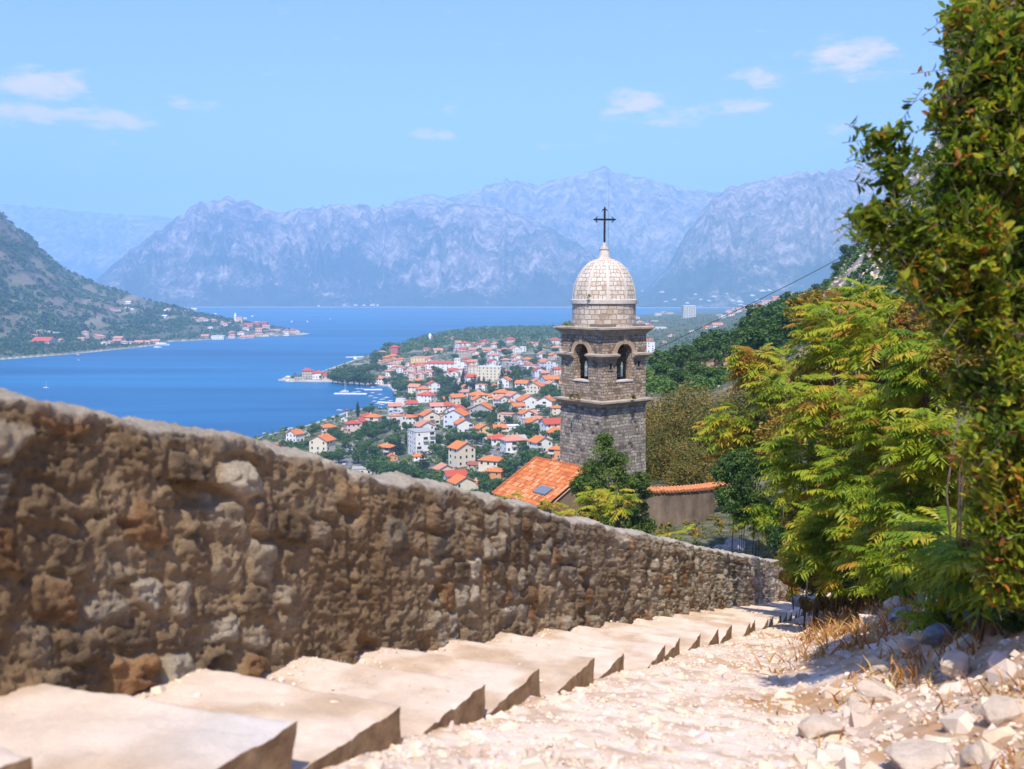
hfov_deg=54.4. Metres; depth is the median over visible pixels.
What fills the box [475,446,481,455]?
broadleaf tree
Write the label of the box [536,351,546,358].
house
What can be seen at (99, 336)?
house
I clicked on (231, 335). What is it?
house
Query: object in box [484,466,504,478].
house
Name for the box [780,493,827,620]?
shrub
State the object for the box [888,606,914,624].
rock
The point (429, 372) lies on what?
house
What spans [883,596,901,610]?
rock
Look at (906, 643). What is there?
rock
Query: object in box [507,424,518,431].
house
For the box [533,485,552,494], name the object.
skylight
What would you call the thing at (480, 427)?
house
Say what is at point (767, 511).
pinnate shrub
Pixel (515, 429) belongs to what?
broadleaf tree
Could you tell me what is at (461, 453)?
house
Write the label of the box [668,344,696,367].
broadleaf tree
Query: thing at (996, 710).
rock
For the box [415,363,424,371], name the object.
house
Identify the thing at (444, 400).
broadleaf tree
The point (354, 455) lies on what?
broadleaf tree
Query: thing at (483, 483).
broadleaf tree
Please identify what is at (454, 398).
house
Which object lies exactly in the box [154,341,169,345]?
ferry
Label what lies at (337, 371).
broadleaf tree
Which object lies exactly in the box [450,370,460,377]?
house
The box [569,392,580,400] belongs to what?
cornice weed
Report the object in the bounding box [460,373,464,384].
cypress tree
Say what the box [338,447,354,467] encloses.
street
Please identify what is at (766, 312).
broadleaf tree
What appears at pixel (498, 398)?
house
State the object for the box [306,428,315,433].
broadleaf tree
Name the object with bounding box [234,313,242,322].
church tower
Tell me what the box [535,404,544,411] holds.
broadleaf tree
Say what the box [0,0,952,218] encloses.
sky
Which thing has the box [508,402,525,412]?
house
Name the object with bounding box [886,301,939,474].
shrub
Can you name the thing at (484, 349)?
house
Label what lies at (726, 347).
broadleaf tree
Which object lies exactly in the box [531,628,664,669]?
stone step
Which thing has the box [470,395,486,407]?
house
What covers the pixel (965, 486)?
shrub
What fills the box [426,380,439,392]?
house
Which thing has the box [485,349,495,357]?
house
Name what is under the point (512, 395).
house
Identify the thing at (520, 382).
house
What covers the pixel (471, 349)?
house
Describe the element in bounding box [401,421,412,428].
broadleaf tree
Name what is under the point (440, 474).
broadleaf tree
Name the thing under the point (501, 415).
house
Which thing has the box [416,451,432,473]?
conifer tree
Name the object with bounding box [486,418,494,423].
broadleaf tree
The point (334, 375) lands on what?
broadleaf tree
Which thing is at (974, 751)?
rock
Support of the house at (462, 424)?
on the terrain at (24, 278)
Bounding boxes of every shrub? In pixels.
[496,489,525,501]
[537,500,566,516]
[556,505,594,516]
[569,432,657,533]
[572,486,620,521]
[594,485,642,527]
[628,469,776,558]
[657,523,694,538]
[687,402,775,551]
[711,446,772,552]
[722,342,792,554]
[722,488,795,557]
[733,416,782,555]
[740,363,827,464]
[748,430,859,626]
[753,403,824,557]
[765,518,792,559]
[768,367,900,612]
[770,539,829,621]
[774,289,893,592]
[776,498,858,615]
[777,540,805,600]
[777,563,803,616]
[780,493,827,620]
[783,289,837,593]
[785,590,799,601]
[787,445,915,611]
[789,348,854,617]
[794,552,827,621]
[798,596,814,615]
[806,564,831,614]
[813,552,876,611]
[815,277,901,373]
[816,595,839,616]
[819,299,953,434]
[823,513,886,584]
[825,573,861,613]
[830,378,969,483]
[831,593,853,610]
[832,536,907,603]
[838,431,888,604]
[838,462,969,553]
[839,552,882,610]
[850,365,925,419]
[860,576,888,600]
[865,408,978,513]
[866,296,904,333]
[867,329,965,469]
[874,522,972,593]
[878,506,968,600]
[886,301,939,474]
[886,600,967,636]
[895,536,988,620]
[902,579,917,600]
[906,463,973,516]
[918,536,995,630]
[926,345,994,545]
[954,537,981,633]
[978,358,1015,644]
[987,594,1023,638]
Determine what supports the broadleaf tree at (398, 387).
on the terrain at (24, 278)
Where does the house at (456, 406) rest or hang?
on the terrain at (24, 278)
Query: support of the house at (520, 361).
on the terrain at (24, 278)
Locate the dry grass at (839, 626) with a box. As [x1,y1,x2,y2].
[752,586,1023,768]
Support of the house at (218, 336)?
on the terrain at (24, 278)
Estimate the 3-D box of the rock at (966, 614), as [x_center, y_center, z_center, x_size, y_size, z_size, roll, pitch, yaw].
[3.766,1.897,8.066,0.192,0.264,0.206,5,7,44]
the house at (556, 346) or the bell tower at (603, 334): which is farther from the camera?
the house at (556, 346)
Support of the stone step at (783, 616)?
on the gravel path
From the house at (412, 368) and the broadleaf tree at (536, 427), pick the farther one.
the house at (412, 368)
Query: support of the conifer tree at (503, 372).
on the terrain at (24, 278)
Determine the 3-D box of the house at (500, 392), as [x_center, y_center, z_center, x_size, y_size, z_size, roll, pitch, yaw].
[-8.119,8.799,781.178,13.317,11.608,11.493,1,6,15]
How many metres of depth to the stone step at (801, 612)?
25.52 m
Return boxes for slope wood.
[638,303,757,365]
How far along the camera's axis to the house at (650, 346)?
1184.99 m
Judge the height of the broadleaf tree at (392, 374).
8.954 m
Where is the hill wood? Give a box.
[0,212,289,356]
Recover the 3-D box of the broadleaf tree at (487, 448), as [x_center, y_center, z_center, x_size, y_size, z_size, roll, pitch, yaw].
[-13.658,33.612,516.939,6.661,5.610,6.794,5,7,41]
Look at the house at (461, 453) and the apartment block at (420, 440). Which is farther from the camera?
the apartment block at (420, 440)
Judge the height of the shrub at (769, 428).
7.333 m
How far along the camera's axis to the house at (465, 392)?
840.16 m
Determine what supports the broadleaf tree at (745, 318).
on the terrain at (24, 278)
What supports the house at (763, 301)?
on the terrain at (24, 278)
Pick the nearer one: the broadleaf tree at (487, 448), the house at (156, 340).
the broadleaf tree at (487, 448)
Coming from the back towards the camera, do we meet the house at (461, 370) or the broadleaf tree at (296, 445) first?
the house at (461, 370)
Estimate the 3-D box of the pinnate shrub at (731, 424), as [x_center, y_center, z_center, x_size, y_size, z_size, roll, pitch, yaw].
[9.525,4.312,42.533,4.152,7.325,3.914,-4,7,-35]
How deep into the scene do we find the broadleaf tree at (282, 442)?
564.48 m
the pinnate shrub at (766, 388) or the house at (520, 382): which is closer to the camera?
the pinnate shrub at (766, 388)
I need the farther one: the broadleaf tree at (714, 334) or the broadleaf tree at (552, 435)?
the broadleaf tree at (552, 435)
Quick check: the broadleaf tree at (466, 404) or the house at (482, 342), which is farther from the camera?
the house at (482, 342)
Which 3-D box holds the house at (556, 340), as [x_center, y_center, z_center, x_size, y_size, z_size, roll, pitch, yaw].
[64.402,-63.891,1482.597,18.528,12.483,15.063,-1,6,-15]
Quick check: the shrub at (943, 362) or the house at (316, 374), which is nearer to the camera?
the shrub at (943, 362)
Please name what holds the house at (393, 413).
on the terrain at (24, 278)
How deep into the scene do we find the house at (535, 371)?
957.55 m
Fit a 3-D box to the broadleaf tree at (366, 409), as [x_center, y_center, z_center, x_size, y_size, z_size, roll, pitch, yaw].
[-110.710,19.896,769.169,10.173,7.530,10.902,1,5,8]
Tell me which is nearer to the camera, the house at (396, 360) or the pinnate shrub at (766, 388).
the pinnate shrub at (766, 388)
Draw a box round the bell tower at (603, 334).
[553,206,654,498]
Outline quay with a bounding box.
[278,378,387,386]
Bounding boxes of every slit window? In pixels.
[608,362,612,370]
[634,425,638,433]
[636,359,640,367]
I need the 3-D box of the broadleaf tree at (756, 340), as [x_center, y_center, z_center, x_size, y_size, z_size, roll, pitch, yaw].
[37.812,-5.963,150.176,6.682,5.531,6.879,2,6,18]
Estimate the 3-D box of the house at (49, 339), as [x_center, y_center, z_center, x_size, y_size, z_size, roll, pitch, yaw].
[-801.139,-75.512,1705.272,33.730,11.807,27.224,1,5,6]
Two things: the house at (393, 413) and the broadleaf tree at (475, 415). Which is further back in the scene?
the house at (393, 413)
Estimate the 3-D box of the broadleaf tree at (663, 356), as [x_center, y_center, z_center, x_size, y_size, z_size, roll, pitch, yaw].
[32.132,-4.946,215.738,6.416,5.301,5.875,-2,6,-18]
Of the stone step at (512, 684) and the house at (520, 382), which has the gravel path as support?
the stone step at (512, 684)
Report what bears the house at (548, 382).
on the terrain at (24, 278)
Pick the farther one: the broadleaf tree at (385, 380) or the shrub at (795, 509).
the broadleaf tree at (385, 380)
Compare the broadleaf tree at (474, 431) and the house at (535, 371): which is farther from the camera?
the house at (535, 371)
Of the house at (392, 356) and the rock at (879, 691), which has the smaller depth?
the rock at (879, 691)
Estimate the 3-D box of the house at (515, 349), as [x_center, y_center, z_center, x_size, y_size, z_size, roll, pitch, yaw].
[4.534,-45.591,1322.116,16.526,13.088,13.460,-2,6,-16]
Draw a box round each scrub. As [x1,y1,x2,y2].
[267,425,513,489]
[646,137,938,394]
[813,199,985,542]
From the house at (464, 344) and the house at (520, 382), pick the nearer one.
the house at (520, 382)
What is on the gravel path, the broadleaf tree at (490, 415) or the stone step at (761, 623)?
the stone step at (761, 623)
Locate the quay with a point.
(384, 385)
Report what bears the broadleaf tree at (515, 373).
on the terrain at (24, 278)
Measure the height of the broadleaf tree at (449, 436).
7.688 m
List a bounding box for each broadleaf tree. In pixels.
[277,440,293,446]
[286,442,305,448]
[298,440,308,447]
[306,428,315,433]
[310,424,322,431]
[317,450,338,461]
[326,373,335,382]
[327,427,340,434]
[331,369,340,373]
[331,373,343,383]
[332,430,346,438]
[334,447,346,462]
[337,374,343,384]
[339,373,352,384]
[340,433,355,447]
[341,366,353,373]
[346,372,358,385]
[348,446,364,463]
[350,371,369,385]
[351,430,365,439]
[354,439,374,452]
[357,366,368,372]
[357,373,372,384]
[357,445,382,459]
[362,406,374,412]
[362,427,380,439]
[363,424,375,431]
[363,455,391,473]
[364,365,373,372]
[365,374,378,385]
[369,359,377,363]
[371,421,387,426]
[372,364,381,370]
[373,422,385,431]
[375,460,392,473]
[382,378,391,382]
[382,418,399,430]
[384,437,401,445]
[389,370,396,376]
[389,381,401,391]
[389,424,400,433]
[389,460,409,471]
[393,392,403,397]
[395,379,408,392]
[400,380,423,390]
[400,466,417,476]
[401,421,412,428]
[403,392,410,398]
[405,467,426,477]
[407,406,418,411]
[421,469,444,479]
[421,473,434,479]
[425,376,437,382]
[427,444,439,452]
[432,378,446,386]
[432,391,442,397]
[432,443,443,450]
[434,367,445,373]
[435,434,444,442]
[436,387,451,395]
[437,479,447,482]
[438,374,452,382]
[439,394,448,401]
[441,446,447,457]
[443,382,454,389]
[444,432,462,441]
[456,431,469,439]
[461,401,470,407]
[465,428,477,433]
[467,471,478,478]
[468,432,484,441]
[470,410,479,418]
[473,471,489,479]
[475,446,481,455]
[478,410,489,419]
[478,478,498,491]
[480,444,492,451]
[486,412,497,420]
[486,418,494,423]
[486,426,502,434]
[487,385,496,391]
[489,479,502,488]
[491,403,508,412]
[496,341,506,347]
[499,453,521,467]
[501,349,512,356]
[501,401,513,407]
[502,466,515,473]
[504,415,514,423]
[509,365,519,370]
[509,369,522,376]
[513,386,521,391]
[513,425,523,433]
[514,440,526,446]
[515,366,529,377]
[518,423,532,434]
[519,450,542,462]
[520,445,529,450]
[524,422,539,432]
[529,334,538,338]
[529,447,537,453]
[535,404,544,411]
[535,450,544,455]
[538,388,548,395]
[540,430,547,436]
[541,407,549,414]
[543,387,556,391]
[545,391,556,396]
[549,430,559,438]
[553,389,560,395]
[646,349,672,364]
[650,361,673,374]
[667,368,687,380]
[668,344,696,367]
[681,340,705,353]
[685,361,706,375]
[687,352,702,361]
[692,335,720,353]
[697,354,709,363]
[700,328,731,348]
[700,366,721,378]
[703,349,725,365]
[721,344,737,357]
[729,325,759,342]
[732,335,761,350]
[738,311,772,329]
[739,316,752,327]
[740,327,785,351]
[742,303,774,319]
[749,305,781,334]
[754,316,791,340]
[769,304,803,335]
[770,307,803,337]
[775,291,803,301]
[808,283,822,293]
[830,261,843,270]
[839,244,858,257]
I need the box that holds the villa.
[302,367,313,378]
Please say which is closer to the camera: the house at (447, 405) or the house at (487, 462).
the house at (487, 462)
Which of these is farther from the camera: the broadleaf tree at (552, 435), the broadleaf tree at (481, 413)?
the broadleaf tree at (481, 413)
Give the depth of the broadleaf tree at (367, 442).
556.08 m
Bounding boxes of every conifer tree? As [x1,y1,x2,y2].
[394,437,406,454]
[403,433,407,446]
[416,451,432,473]
[468,377,474,389]
[495,367,506,385]
[497,380,504,389]
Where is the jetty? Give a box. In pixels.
[334,393,366,394]
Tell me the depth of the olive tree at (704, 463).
61.26 m
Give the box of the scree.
[651,138,938,393]
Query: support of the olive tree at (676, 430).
on the terrain at (24, 278)
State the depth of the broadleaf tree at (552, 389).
752.46 m
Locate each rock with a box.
[712,545,731,550]
[724,538,745,552]
[749,695,762,702]
[789,594,822,614]
[795,673,808,679]
[798,713,845,738]
[838,650,852,659]
[847,694,871,712]
[856,679,902,702]
[871,665,886,674]
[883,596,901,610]
[884,738,954,768]
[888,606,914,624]
[897,637,922,655]
[915,591,938,613]
[922,623,954,646]
[940,649,970,678]
[960,744,982,765]
[962,608,987,630]
[979,694,1021,726]
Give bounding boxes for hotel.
[426,360,453,370]
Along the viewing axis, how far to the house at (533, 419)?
563.59 m
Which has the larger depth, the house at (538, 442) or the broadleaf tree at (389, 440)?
the broadleaf tree at (389, 440)
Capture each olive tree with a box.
[646,389,706,435]
[646,399,703,453]
[646,418,711,452]
[646,428,693,477]
[646,439,712,484]
[661,382,728,430]
[663,445,738,496]
[667,383,749,428]
[672,439,744,483]
[677,393,786,462]
[726,357,800,431]
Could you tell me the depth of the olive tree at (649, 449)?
67.08 m
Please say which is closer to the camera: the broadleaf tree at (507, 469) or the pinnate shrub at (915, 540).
the pinnate shrub at (915, 540)
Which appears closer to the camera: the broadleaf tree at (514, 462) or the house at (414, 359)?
the broadleaf tree at (514, 462)
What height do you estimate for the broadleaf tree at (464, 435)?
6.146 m
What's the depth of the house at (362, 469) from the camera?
489.75 m
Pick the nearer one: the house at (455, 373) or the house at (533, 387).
the house at (533, 387)
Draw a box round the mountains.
[0,154,921,307]
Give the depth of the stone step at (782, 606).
26.84 m
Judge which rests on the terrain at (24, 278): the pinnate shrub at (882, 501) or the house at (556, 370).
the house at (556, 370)
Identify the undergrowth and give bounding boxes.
[254,333,560,491]
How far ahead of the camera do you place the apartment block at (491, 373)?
959.70 m
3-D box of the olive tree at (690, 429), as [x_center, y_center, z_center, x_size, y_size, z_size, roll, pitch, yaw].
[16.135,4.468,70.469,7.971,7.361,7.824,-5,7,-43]
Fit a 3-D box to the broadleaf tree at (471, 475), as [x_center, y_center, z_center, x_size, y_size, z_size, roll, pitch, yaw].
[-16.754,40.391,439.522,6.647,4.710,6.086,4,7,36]
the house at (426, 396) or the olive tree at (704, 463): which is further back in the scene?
the house at (426, 396)
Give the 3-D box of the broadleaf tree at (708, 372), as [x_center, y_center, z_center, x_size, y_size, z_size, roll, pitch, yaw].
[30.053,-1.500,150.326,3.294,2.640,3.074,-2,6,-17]
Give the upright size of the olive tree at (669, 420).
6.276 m
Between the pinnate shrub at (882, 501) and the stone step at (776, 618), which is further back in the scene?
the stone step at (776, 618)
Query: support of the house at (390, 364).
on the terrain at (24, 278)
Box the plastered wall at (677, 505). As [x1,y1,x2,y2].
[642,482,726,532]
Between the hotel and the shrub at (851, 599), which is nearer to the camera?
the shrub at (851, 599)
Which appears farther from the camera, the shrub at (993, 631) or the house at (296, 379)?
the house at (296, 379)
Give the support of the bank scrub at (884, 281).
on the terrain at (24, 278)
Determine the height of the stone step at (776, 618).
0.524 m
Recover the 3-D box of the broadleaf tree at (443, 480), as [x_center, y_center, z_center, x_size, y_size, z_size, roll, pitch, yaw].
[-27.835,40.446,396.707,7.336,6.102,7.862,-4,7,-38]
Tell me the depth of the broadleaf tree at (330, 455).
511.54 m
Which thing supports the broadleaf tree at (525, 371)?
on the terrain at (24, 278)
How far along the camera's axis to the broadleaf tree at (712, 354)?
189.61 m
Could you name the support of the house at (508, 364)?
on the terrain at (24, 278)
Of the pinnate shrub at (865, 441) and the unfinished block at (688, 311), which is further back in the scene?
the unfinished block at (688, 311)
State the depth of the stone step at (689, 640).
12.27 m
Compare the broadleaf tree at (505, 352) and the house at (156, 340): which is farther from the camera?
the house at (156, 340)
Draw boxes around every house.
[31,337,57,343]
[81,330,88,335]
[94,334,105,339]
[110,309,123,311]
[113,336,125,340]
[134,340,144,343]
[151,339,160,342]
[201,334,209,337]
[211,335,225,338]
[228,334,235,337]
[285,428,304,441]
[294,377,305,381]
[309,433,335,453]
[312,371,323,378]
[320,424,336,431]
[321,374,329,379]
[341,427,350,433]
[344,420,361,431]
[352,466,371,473]
[354,417,367,424]
[359,412,371,417]
[364,413,382,423]
[371,375,388,383]
[377,442,396,456]
[382,356,390,361]
[384,369,394,375]
[386,362,395,368]
[386,414,405,430]
[387,402,401,414]
[387,452,397,460]
[388,353,398,359]
[389,345,399,353]
[389,411,402,414]
[392,358,400,363]
[396,366,405,372]
[404,399,418,406]
[406,371,418,378]
[406,414,415,423]
[407,365,416,371]
[407,383,422,393]
[411,356,434,362]
[412,452,424,460]
[413,420,435,429]
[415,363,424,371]
[415,386,429,399]
[417,370,425,378]
[417,391,437,402]
[418,409,439,426]
[424,369,433,376]
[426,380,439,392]
[428,402,443,412]
[432,462,455,474]
[433,348,442,352]
[443,401,455,409]
[443,408,470,429]
[443,468,468,479]
[445,404,466,412]
[447,367,457,371]
[447,440,475,467]
[447,474,476,490]
[448,393,464,403]
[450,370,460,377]
[452,417,473,431]
[455,351,468,358]
[457,368,466,375]
[458,347,468,350]
[458,389,469,397]
[460,341,469,346]
[461,360,468,369]
[464,373,477,382]
[466,460,477,468]
[467,360,475,365]
[468,347,476,353]
[468,390,487,403]
[469,401,495,418]
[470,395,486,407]
[472,423,491,435]
[475,384,487,390]
[478,454,502,472]
[479,340,488,345]
[481,347,491,351]
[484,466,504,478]
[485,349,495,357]
[486,358,498,365]
[487,433,504,445]
[488,353,499,362]
[490,342,498,348]
[491,423,507,434]
[492,388,508,397]
[492,394,509,409]
[497,376,512,389]
[497,412,515,423]
[499,433,528,452]
[500,357,510,365]
[504,391,521,400]
[505,337,515,342]
[506,362,519,368]
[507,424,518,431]
[508,345,521,353]
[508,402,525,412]
[511,354,522,361]
[513,358,523,364]
[514,379,530,390]
[514,393,537,408]
[516,410,538,418]
[517,409,535,421]
[520,418,528,425]
[522,357,531,361]
[524,416,539,427]
[526,380,544,393]
[528,434,553,452]
[532,366,545,376]
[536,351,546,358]
[536,395,555,410]
[537,417,560,435]
[538,375,559,382]
[539,358,552,370]
[539,370,549,376]
[543,380,558,388]
[547,425,560,439]
[548,338,560,344]
[548,352,558,359]
[548,444,559,458]
[549,404,560,414]
[551,345,560,352]
[551,367,560,374]
[647,342,654,351]
[710,323,723,327]
[760,300,767,305]
[770,296,778,300]
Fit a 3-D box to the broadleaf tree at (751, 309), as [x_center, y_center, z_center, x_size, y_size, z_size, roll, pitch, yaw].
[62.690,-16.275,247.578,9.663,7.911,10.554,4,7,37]
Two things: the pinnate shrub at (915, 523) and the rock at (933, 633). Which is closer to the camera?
the rock at (933, 633)
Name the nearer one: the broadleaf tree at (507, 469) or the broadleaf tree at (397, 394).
the broadleaf tree at (507, 469)
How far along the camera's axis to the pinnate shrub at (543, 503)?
40.48 m
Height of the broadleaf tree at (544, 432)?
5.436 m
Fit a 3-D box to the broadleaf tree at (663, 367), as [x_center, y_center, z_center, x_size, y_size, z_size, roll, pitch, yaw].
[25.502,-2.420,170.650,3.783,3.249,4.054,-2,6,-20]
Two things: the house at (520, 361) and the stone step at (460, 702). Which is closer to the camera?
the stone step at (460, 702)
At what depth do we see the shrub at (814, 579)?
20.00 m
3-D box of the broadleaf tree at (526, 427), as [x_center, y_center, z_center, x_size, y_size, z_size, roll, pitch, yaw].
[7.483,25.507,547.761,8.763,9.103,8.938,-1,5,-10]
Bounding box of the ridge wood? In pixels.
[369,319,638,359]
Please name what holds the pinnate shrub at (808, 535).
on the gravel path
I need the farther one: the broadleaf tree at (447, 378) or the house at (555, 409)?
the broadleaf tree at (447, 378)
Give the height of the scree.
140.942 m
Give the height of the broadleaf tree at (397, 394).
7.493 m
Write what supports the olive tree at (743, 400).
on the terrain at (24, 278)
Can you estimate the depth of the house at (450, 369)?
1068.11 m
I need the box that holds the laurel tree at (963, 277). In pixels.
[831,0,1023,620]
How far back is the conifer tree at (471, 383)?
908.07 m
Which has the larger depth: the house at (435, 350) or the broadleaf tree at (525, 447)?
the house at (435, 350)
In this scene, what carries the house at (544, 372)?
on the terrain at (24, 278)
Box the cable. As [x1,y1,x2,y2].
[652,199,938,350]
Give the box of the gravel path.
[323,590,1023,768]
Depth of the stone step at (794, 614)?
24.36 m
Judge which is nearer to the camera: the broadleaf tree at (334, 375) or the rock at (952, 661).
the rock at (952, 661)
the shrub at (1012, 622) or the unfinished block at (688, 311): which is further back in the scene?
the unfinished block at (688, 311)
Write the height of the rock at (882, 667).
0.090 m
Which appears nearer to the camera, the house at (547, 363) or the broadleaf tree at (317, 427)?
the broadleaf tree at (317, 427)
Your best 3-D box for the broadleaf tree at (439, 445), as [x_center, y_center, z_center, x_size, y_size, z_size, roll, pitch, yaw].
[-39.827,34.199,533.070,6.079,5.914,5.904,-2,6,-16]
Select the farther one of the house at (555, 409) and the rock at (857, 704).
the house at (555, 409)
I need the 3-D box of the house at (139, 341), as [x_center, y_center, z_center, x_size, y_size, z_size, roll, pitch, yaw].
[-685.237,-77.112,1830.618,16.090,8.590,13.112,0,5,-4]
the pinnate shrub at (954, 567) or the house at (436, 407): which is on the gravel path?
the pinnate shrub at (954, 567)
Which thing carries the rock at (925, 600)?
on the gravel path
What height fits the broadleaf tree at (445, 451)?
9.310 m
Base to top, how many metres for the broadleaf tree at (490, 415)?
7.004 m
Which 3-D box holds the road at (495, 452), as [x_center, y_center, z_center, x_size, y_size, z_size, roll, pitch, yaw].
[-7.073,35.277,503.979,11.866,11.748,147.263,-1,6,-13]
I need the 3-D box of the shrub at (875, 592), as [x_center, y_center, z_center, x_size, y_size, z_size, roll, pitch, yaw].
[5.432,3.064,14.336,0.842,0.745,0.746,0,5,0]
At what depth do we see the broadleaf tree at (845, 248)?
296.41 m
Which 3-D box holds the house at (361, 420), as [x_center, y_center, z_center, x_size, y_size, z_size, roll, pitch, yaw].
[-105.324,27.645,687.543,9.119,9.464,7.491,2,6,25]
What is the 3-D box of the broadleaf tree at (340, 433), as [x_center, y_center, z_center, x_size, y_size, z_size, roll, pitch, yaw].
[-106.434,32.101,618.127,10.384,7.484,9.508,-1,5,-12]
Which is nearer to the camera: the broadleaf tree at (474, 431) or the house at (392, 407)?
the broadleaf tree at (474, 431)
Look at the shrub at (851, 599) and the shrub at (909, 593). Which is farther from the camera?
the shrub at (851, 599)
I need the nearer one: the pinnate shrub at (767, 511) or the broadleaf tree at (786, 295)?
the pinnate shrub at (767, 511)
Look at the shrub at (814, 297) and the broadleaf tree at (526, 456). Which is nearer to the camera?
the shrub at (814, 297)
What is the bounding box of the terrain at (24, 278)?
[0,140,1005,558]
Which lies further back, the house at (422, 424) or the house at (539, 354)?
the house at (539, 354)
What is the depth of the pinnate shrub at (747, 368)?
41.57 m
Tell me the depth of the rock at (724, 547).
43.68 m
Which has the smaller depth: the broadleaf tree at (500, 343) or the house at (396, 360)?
the house at (396, 360)
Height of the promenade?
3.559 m
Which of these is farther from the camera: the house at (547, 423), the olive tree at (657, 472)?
the house at (547, 423)
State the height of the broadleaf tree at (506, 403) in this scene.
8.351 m
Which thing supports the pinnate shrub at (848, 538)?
on the gravel path
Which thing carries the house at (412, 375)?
on the terrain at (24, 278)
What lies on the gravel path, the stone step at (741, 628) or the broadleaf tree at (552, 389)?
the stone step at (741, 628)
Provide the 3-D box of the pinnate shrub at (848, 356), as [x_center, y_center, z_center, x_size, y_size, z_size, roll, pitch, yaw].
[7.153,1.376,19.189,2.554,6.041,2.579,-2,6,-25]
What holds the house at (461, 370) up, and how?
on the terrain at (24, 278)
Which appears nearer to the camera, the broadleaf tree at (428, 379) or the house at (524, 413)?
the house at (524, 413)
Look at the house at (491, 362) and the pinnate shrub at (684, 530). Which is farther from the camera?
the house at (491, 362)
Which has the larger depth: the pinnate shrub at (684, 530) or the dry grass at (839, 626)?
the pinnate shrub at (684, 530)
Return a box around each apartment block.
[408,428,435,454]
[467,366,477,378]
[478,365,502,381]
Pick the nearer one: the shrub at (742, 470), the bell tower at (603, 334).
the shrub at (742, 470)
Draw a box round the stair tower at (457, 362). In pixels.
[454,358,460,369]
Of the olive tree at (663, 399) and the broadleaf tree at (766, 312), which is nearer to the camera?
the olive tree at (663, 399)
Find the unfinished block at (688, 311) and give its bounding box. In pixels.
[681,305,695,317]
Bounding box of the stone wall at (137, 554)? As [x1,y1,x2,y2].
[0,388,788,695]
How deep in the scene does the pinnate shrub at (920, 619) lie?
8.38 m
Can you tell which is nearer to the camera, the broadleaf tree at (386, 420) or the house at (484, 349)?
the broadleaf tree at (386, 420)
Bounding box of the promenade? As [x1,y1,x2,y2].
[387,385,406,404]
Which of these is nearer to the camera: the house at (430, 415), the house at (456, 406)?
the house at (430, 415)
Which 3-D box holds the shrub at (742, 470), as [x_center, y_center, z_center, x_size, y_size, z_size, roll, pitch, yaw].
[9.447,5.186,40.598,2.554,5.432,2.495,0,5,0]
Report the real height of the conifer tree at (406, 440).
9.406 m
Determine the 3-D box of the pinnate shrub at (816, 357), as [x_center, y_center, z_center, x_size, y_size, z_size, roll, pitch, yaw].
[6.853,1.631,21.189,2.635,7.271,2.688,0,5,0]
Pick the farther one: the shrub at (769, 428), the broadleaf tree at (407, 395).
the broadleaf tree at (407, 395)
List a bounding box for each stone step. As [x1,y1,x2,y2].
[0,683,296,768]
[0,746,32,768]
[131,668,401,768]
[262,656,484,737]
[353,647,539,717]
[421,639,594,696]
[484,631,623,679]
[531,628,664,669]
[567,625,679,660]
[601,621,700,652]
[633,618,718,646]
[652,616,731,643]
[675,614,749,636]
[689,611,754,632]
[699,609,767,630]
[714,608,772,626]
[723,608,780,624]
[732,606,786,622]
[740,606,792,620]
[750,605,797,619]
[757,604,802,617]
[761,603,803,615]
[767,602,807,614]
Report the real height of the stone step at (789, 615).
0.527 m
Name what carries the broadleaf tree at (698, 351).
on the terrain at (24, 278)
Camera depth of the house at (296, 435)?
618.53 m
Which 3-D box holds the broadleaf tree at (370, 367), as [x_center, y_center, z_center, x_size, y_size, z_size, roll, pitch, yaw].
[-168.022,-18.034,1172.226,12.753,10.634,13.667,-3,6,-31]
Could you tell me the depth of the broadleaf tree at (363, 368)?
1139.55 m
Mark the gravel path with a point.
(709, 750)
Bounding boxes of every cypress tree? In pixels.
[355,402,359,415]
[454,378,457,393]
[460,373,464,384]
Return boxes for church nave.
[491,456,589,516]
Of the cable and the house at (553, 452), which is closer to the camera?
the cable
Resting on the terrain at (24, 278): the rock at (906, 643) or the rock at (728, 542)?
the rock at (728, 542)
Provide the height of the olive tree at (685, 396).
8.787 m
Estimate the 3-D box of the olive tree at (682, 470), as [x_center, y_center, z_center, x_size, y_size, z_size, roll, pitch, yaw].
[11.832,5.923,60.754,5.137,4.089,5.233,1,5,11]
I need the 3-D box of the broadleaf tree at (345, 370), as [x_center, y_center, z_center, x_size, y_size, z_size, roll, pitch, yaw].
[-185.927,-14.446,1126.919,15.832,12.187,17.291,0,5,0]
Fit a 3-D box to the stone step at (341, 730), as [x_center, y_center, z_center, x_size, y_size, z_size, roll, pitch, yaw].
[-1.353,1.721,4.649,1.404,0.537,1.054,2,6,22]
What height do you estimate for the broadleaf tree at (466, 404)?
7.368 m
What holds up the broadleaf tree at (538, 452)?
on the terrain at (24, 278)
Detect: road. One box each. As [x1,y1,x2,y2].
[435,430,452,434]
[463,439,522,470]
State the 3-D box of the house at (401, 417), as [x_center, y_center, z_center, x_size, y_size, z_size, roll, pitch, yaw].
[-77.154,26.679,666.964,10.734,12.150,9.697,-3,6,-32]
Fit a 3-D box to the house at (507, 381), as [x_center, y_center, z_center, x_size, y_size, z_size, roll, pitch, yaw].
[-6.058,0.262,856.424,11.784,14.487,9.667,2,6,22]
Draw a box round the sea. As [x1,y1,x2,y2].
[0,307,728,437]

